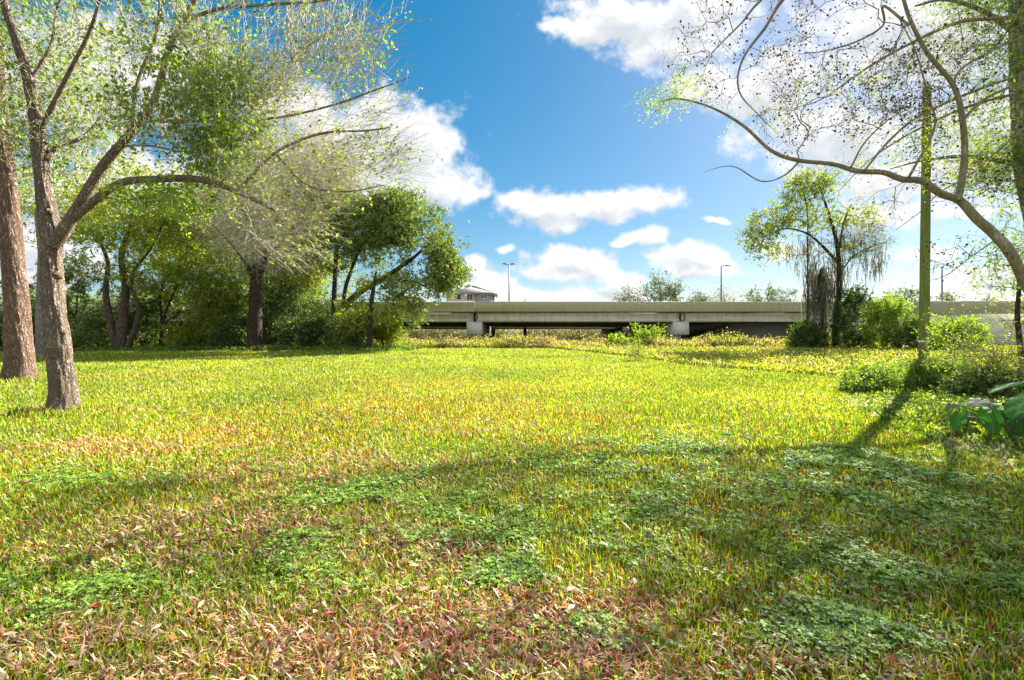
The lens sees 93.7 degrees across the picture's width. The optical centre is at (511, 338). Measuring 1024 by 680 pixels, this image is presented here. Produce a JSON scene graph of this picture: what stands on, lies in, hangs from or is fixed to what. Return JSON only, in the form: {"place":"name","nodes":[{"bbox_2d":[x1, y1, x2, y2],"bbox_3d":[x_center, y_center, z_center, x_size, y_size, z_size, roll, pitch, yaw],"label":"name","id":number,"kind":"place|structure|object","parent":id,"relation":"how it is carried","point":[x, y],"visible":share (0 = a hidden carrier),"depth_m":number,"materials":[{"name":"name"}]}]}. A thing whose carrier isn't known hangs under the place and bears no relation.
{"place":"outdoors","nodes":[
{"label":"outdoors","id":0,"kind":"place"},
{"bbox_2d":[0,341,1023,679],"bbox_3d":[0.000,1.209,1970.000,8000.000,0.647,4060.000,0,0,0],"label":"ground","id":1,"kind":"structure","parent":0,"point":[546,545],"depth_m":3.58,"materials":[{"name":"green plant"}]},
{"bbox_2d":[0,296,35,346],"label":"shrub","id":2,"kind":"object","parent":1,"relation":"on","point":[33,320],"visible":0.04,"depth_m":40.22,"materials":[{"name":"green plant"}]},
{"bbox_2d":[28,250,119,331],"bbox_3d":[-40.332,-3.420,43.993,7.814,9.598,6.120,0,0,0],"label":"shrub","id":3,"kind":"object","parent":1,"relation":"on","point":[79,287],"visible":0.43,"depth_m":43.77,"materials":[{"name":"green plant"}]},
{"bbox_2d":[16,139,144,356],"bbox_3d":[-29.851,-5.953,31.787,9.590,14.571,8.589,0,0,0],"label":"pale tree","id":4,"kind":"object","parent":1,"relation":"on","point":[39,345],"visible":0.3,"depth_m":30.43,"materials":[{"name":"green plant"}]},
{"bbox_2d":[0,0,167,380],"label":"tree","id":5,"kind":"object","parent":1,"relation":"on","point":[19,356],"visible":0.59,"depth_m":16.46,"materials":[{"name":"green plant"}]},
{"bbox_2d":[69,306,117,347],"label":"shrub","id":6,"kind":"object","parent":1,"relation":"on","point":[93,330],"visible":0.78,"depth_m":40.18,"materials":[{"name":"green plant"}]},
{"bbox_2d":[20,148,230,347],"bbox_3d":[-31.300,-7.093,39.802,18.136,16.758,10.317,0,0,0],"label":"multi stemmed tree","id":7,"kind":"object","parent":1,"relation":"on","point":[117,336],"visible":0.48,"depth_m":39.39,"materials":[{"name":"green plant"}]},
{"bbox_2d":[112,281,179,345],"bbox_3d":[-34.297,-2.002,44.897,6.664,7.926,5.154,0,0,0],"label":"shrub","id":8,"kind":"object","parent":1,"relation":"on","point":[153,338],"visible":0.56,"depth_m":44.38,"materials":[{"name":"green plant"}]},
{"bbox_2d":[103,212,246,345],"bbox_3d":[-29.559,-5.345,43.157,12.084,13.042,7.892,0,0,15],"label":"forked tree","id":9,"kind":"object","parent":1,"relation":"on","point":[208,280],"visible":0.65,"depth_m":42.25,"materials":[{"name":"green plant"}]},
{"bbox_2d":[154,306,230,346],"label":"shrub","id":10,"kind":"object","parent":1,"relation":"on","point":[193,338],"visible":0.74,"depth_m":41.98,"materials":[{"name":"green plant"}]},
{"bbox_2d":[0,280,403,345],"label":"woodland","id":11,"kind":"object","parent":1,"relation":"on","point":[116,294],"visible":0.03,"depth_m":54.14,"materials":[{"name":"green plant"}]},
{"bbox_2d":[0,343,424,350],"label":"undergrowth","id":12,"kind":"object","parent":1,"relation":"on","point":[272,347],"visible":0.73,"depth_m":38.15,"materials":[{"name":"green plant"}]},
{"bbox_2d":[178,211,249,309],"bbox_3d":[-30.444,-6.649,50.088,11.580,15.663,8.636,0,0,0],"label":"background tree","id":13,"kind":"object","parent":1,"relation":"on","point":[230,265],"visible":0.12,"depth_m":49.39,"materials":[{"name":"green plant"}]},
{"bbox_2d":[192,273,248,345],"bbox_3d":[-26.886,-2.025,45.131,5.597,8.134,4.981,0,0,16],"label":"shrub","id":14,"kind":"object","parent":1,"relation":"on","point":[234,308],"visible":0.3,"depth_m":44.43,"materials":[{"name":"green plant"}]},
{"bbox_2d":[0,0,442,412],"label":"leafy tree","id":15,"kind":"object","parent":1,"relation":"on","point":[243,137],"visible":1,"depth_m":9.51,"materials":[{"name":"green plant"}]},
{"bbox_2d":[199,311,247,347],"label":"shrub","id":16,"kind":"object","parent":1,"relation":"on","point":[228,338],"visible":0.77,"depth_m":41.28,"materials":[{"name":"green plant"}]},
{"bbox_2d":[152,97,387,346],"bbox_3d":[-19.471,-9.561,39.883,18.946,21.460,15.345,0,0,0],"label":"broken topped tree","id":17,"kind":"object","parent":1,"relation":"on","point":[254,327],"visible":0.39,"depth_m":39.54,"materials":[{"name":"green plant"}]},
{"bbox_2d":[244,280,310,345],"bbox_3d":[-20.790,-1.876,43.129,5.541,6.913,4.452,0,0,0],"label":"shrub","id":18,"kind":"object","parent":1,"relation":"on","point":[268,331],"visible":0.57,"depth_m":42.32,"materials":[{"name":"green plant"}]},
{"bbox_2d":[227,189,361,319],"bbox_3d":[-21.233,-6.778,47.003,12.412,15.939,8.566,0,0,0],"label":"background tree","id":19,"kind":"object","parent":1,"relation":"on","point":[307,284],"visible":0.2,"depth_m":45.79,"materials":[{"name":"green plant"}]},
{"bbox_2d":[272,295,334,346],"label":"shrub","id":20,"kind":"object","parent":1,"relation":"on","point":[308,332],"visible":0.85,"depth_m":40.55,"materials":[{"name":"green plant"}]},
{"bbox_2d":[319,303,378,348],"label":"shrub","id":21,"kind":"object","parent":1,"relation":"on","point":[334,333],"visible":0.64,"depth_m":40.10,"materials":[{"name":"green plant"}]},
{"bbox_2d":[332,265,411,347],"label":"slender tree","id":22,"kind":"object","parent":1,"relation":"on","point":[369,317],"visible":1,"depth_m":39.03,"materials":[{"name":"green plant"}]},
{"bbox_2d":[281,171,475,344],"bbox_3d":[-11.860,-6.679,41.832,17.820,15.893,9.623,0,0,0],"label":"leaning oak","id":23,"kind":"object","parent":1,"relation":"on","point":[387,226],"visible":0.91,"depth_m":40.09,"materials":[{"name":"green plant"}]},
{"bbox_2d":[363,312,406,346],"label":"shrub","id":24,"kind":"object","parent":1,"relation":"on","point":[381,336],"visible":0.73,"depth_m":41.11,"materials":[{"name":"green plant"}]},
{"bbox_2d":[389,294,429,301],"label":"row house","id":25,"kind":"structure","parent":1,"relation":"on","point":[416,299],"depth_m":126.04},
{"bbox_2d":[238,329,632,341],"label":"scrub","id":26,"kind":"object","parent":1,"relation":"on","point":[568,334],"visible":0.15,"depth_m":101.73,"materials":[{"name":"green plant"}]},
{"bbox_2d":[445,286,497,330],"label":"house","id":27,"kind":"structure","parent":1,"relation":"on","point":[473,294],"depth_m":120.97,"materials":[{"name":"grey paint"}]},
{"bbox_2d":[467,294,471,299],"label":"window","id":28,"kind":"structure","parent":27,"relation":"in","point":[469,296],"depth_m":120.98,"materials":[{"name":"grey glass"}]},
{"bbox_2d":[480,294,487,298],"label":"window","id":29,"kind":"structure","parent":27,"relation":"in","point":[482,296],"depth_m":119.96,"materials":[{"name":"grey glass"}]},
{"bbox_2d":[0,368,1023,679],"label":"clover","id":30,"kind":"object","parent":1,"relation":"on","point":[858,626],"visible":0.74,"depth_m":3.46,"materials":[{"name":"green plant"}]},
{"bbox_2d":[0,301,1023,344],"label":"road bridge","id":31,"kind":"structure","parent":1,"relation":"on","point":[688,320],"depth_m":54.30,"materials":[{"name":"concrete"}]},
{"bbox_2d":[503,263,514,301],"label":"street lamp","id":32,"kind":"object","parent":31,"relation":"on","point":[509,281],"visible":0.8,"depth_m":65.94,"materials":[{"name":"metal"}]},
{"bbox_2d":[720,265,730,301],"bbox_3d":[26.665,-6.125,60.000,1.330,6.150,0.320,0,0,0],"label":"street lamp","id":33,"kind":"object","parent":31,"relation":"on","point":[721,283],"visible":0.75,"depth_m":59.92,"materials":[{"name":"metal"}]},
{"bbox_2d":[941,265,951,300],"bbox_3d":[54.265,-6.125,60.000,1.330,6.150,0.320,0,0,0],"label":"street lamp","id":34,"kind":"object","parent":31,"relation":"on","point":[942,283],"visible":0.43,"depth_m":59.96,"materials":[{"name":"metal"}]},
{"bbox_2d":[0,373,1023,679],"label":"fallen leaves","id":35,"kind":"object","parent":1,"relation":"on","point":[470,647],"visible":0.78,"depth_m":2.50,"materials":[{"name":"brown plant"}]},
{"bbox_2d":[523,300,526,338],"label":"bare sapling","id":36,"kind":"object","parent":1,"relation":"on","point":[524,331],"visible":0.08,"depth_m":94.80,"materials":[{"name":"plant"}]},
{"bbox_2d":[364,328,867,347],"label":"roadside weeds","id":37,"kind":"object","parent":1,"relation":"on","point":[541,340],"visible":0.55,"depth_m":45.29,"materials":[{"name":"green plant"}]},
{"bbox_2d":[604,333,634,344],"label":"yellow sapling","id":38,"kind":"object","parent":1,"relation":"on","point":[614,339],"visible":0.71,"depth_m":45.87,"materials":[{"name":"green plant"}]},
{"bbox_2d":[611,279,649,301],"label":"tree","id":39,"kind":"object","parent":1,"relation":"on","point":[627,297],"visible":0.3,"depth_m":99.73,"materials":[{"name":"green plant"}]},
{"bbox_2d":[623,336,654,360],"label":"sapling","id":40,"kind":"object","parent":1,"relation":"on","point":[635,352],"visible":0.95,"depth_m":27.03,"materials":[{"name":"green plant"}]},
{"bbox_2d":[628,322,666,346],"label":"fern leaved plant","id":41,"kind":"object","parent":1,"relation":"on","point":[647,333],"visible":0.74,"depth_m":45.90,"materials":[{"name":"green plant"}]},
{"bbox_2d":[634,268,686,301],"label":"tree","id":42,"kind":"object","parent":1,"relation":"on","point":[667,291],"visible":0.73,"depth_m":103.93,"materials":[{"name":"green plant"}]},
{"bbox_2d":[666,286,701,301],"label":"tree","id":43,"kind":"object","parent":1,"relation":"on","point":[692,297],"visible":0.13,"depth_m":109.84,"materials":[{"name":"green plant"}]},
{"bbox_2d":[683,289,717,301],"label":"tree","id":44,"kind":"object","parent":1,"relation":"on","point":[705,299],"visible":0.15,"depth_m":114.43,"materials":[{"name":"green plant"}]},
{"bbox_2d":[703,281,744,301],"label":"bare tree","id":45,"kind":"object","parent":1,"relation":"on","point":[723,295],"visible":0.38,"depth_m":99.94,"materials":[{"name":"green plant"}]},
{"bbox_2d":[739,281,795,301],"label":"tree","id":46,"kind":"object","parent":1,"relation":"on","point":[758,298],"visible":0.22,"depth_m":114.42,"materials":[{"name":"green plant"}]},
{"bbox_2d":[512,343,1023,386],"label":"tall grass","id":47,"kind":"structure","parent":1,"relation":"on","point":[693,354],"depth_m":29.32,"materials":[{"name":"green plant"}]},
{"bbox_2d":[783,286,803,301],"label":"tree","id":48,"kind":"object","parent":1,"relation":"on","point":[795,290],"visible":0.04,"depth_m":115.16,"materials":[{"name":"green plant"}]},
{"bbox_2d":[780,313,834,348],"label":"shrub","id":49,"kind":"object","parent":1,"relation":"on","point":[805,335],"visible":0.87,"depth_m":40.87,"materials":[{"name":"green plant"}]},
{"bbox_2d":[731,157,897,347],"bbox_3d":[26.661,-7.114,41.922,14.655,16.541,5.790,0,0,0],"label":"moss draped tree","id":50,"kind":"object","parent":1,"relation":"on","point":[818,302],"visible":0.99,"depth_m":41.51,"materials":[{"name":"green plant"}]},
{"bbox_2d":[623,0,1023,292],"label":"pod tree","id":51,"kind":"object","parent":1,"relation":"on","point":[997,237],"visible":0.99,"depth_m":12.63,"materials":[{"name":"green plant"}]},
{"bbox_2d":[826,279,890,348],"bbox_3d":[29.290,-1.719,40.828,5.088,6.846,3.273,0,0,0],"label":"shrub","id":52,"kind":"object","parent":1,"relation":"on","point":[841,324],"visible":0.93,"depth_m":40.53,"materials":[{"name":"green plant"}]},
{"bbox_2d":[831,361,921,393],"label":"shrub","id":53,"kind":"object","parent":1,"relation":"on","point":[873,378],"visible":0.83,"depth_m":13.10,"materials":[{"name":"green plant"}]},
{"bbox_2d":[856,284,916,348],"bbox_3d":[30.902,-1.396,39.881,4.716,6.302,4.121,0,0,0],"label":"shrub","id":54,"kind":"object","parent":1,"relation":"on","point":[882,316],"visible":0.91,"depth_m":39.39,"materials":[{"name":"green plant"}]},
{"bbox_2d":[886,282,933,300],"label":"tree","id":55,"kind":"object","parent":1,"relation":"on","point":[912,291],"visible":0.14,"depth_m":119.14,"materials":[{"name":"green plant"}]},
{"bbox_2d":[887,311,938,348],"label":"shrub","id":56,"kind":"object","parent":1,"relation":"on","point":[909,338],"visible":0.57,"depth_m":38.27,"materials":[{"name":"green plant"}]},
{"bbox_2d":[867,339,968,373],"bbox_3d":[12.279,1.258,14.871,2.784,2.495,2.296,0,0,0],"label":"pole vine bush","id":57,"kind":"object","parent":1,"relation":"on","point":[897,360],"visible":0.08,"depth_m":14.94,"materials":[{"name":"green plant"}]},
{"bbox_2d":[826,365,1023,474],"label":"ground cover","id":58,"kind":"object","parent":1,"relation":"on","point":[926,415],"visible":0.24,"depth_m":8.40,"materials":[{"name":"green plant"}]},
{"bbox_2d":[918,85,931,360],"bbox_3d":[13.760,-3.338,16.000,0.390,10.231,0.304,0,0,0],"label":"utility pole","id":59,"kind":"object","parent":1,"relation":"on","point":[924,273],"visible":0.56,"depth_m":15.90,"materials":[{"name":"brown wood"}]},
{"bbox_2d":[889,350,971,392],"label":"shrub","id":60,"kind":"object","parent":1,"relation":"on","point":[928,376],"visible":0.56,"depth_m":13.06,"materials":[{"name":"green plant"}]},
{"bbox_2d":[898,280,1003,368],"bbox_3d":[13.330,-0.198,14.525,2.999,3.386,1.773,0,0,-22],"label":"feathery bush","id":61,"kind":"object","parent":1,"relation":"on","point":[950,341],"visible":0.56,"depth_m":14.47,"materials":[{"name":"green plant"}]},
{"bbox_2d":[911,314,993,350],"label":"shrub","id":62,"kind":"object","parent":1,"relation":"on","point":[957,326],"visible":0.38,"depth_m":35.41,"materials":[{"name":"green plant"}]},
{"bbox_2d":[935,289,969,300],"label":"tree","id":63,"kind":"object","parent":1,"relation":"on","point":[947,298],"visible":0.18,"depth_m":119.62,"materials":[{"name":"green plant"}]},
{"bbox_2d":[890,0,1023,307],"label":"lichened tree","id":64,"kind":"object","parent":1,"relation":"on","point":[1016,123],"visible":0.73,"depth_m":14.98,"materials":[{"name":"green plant"}]},
{"bbox_2d":[916,306,1023,388],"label":"wispy shrub","id":65,"kind":"object","parent":1,"relation":"on","point":[996,355],"visible":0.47,"depth_m":11.99,"materials":[{"name":"green plant"}]},
{"bbox_2d":[926,360,1023,399],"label":"shrub","id":66,"kind":"object","parent":1,"relation":"on","point":[982,382],"visible":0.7,"depth_m":11.25,"materials":[{"name":"green plant"}]},
{"bbox_2d":[944,381,1023,440],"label":"elephant ear plant","id":67,"kind":"object","parent":1,"relation":"on","point":[1011,410],"visible":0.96,"depth_m":6.81,"materials":[{"name":"green plant"}]},
{"bbox_2d":[955,186,1023,366],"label":"roadside tree","id":68,"kind":"object","parent":1,"relation":"on","point":[1017,312],"visible":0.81,"depth_m":20.62,"materials":[{"name":"green plant"}]},
{"bbox_2d":[976,291,1007,300],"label":"tree","id":69,"kind":"object","parent":1,"relation":"on","point":[986,299],"visible":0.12,"depth_m":117.34,"materials":[{"name":"green plant"}]},
{"bbox_2d":[968,390,1019,422],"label":"shrub","id":70,"kind":"object","parent":1,"relation":"on","point":[1006,396],"visible":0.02,"depth_m":8.50,"materials":[{"name":"green plant"}]},
{"bbox_2d":[0,0,1023,337],"label":"sky","id":71,"kind":"structure","parent":0,"point":[558,179],"materials":[{"name":"blue"}]}
]}

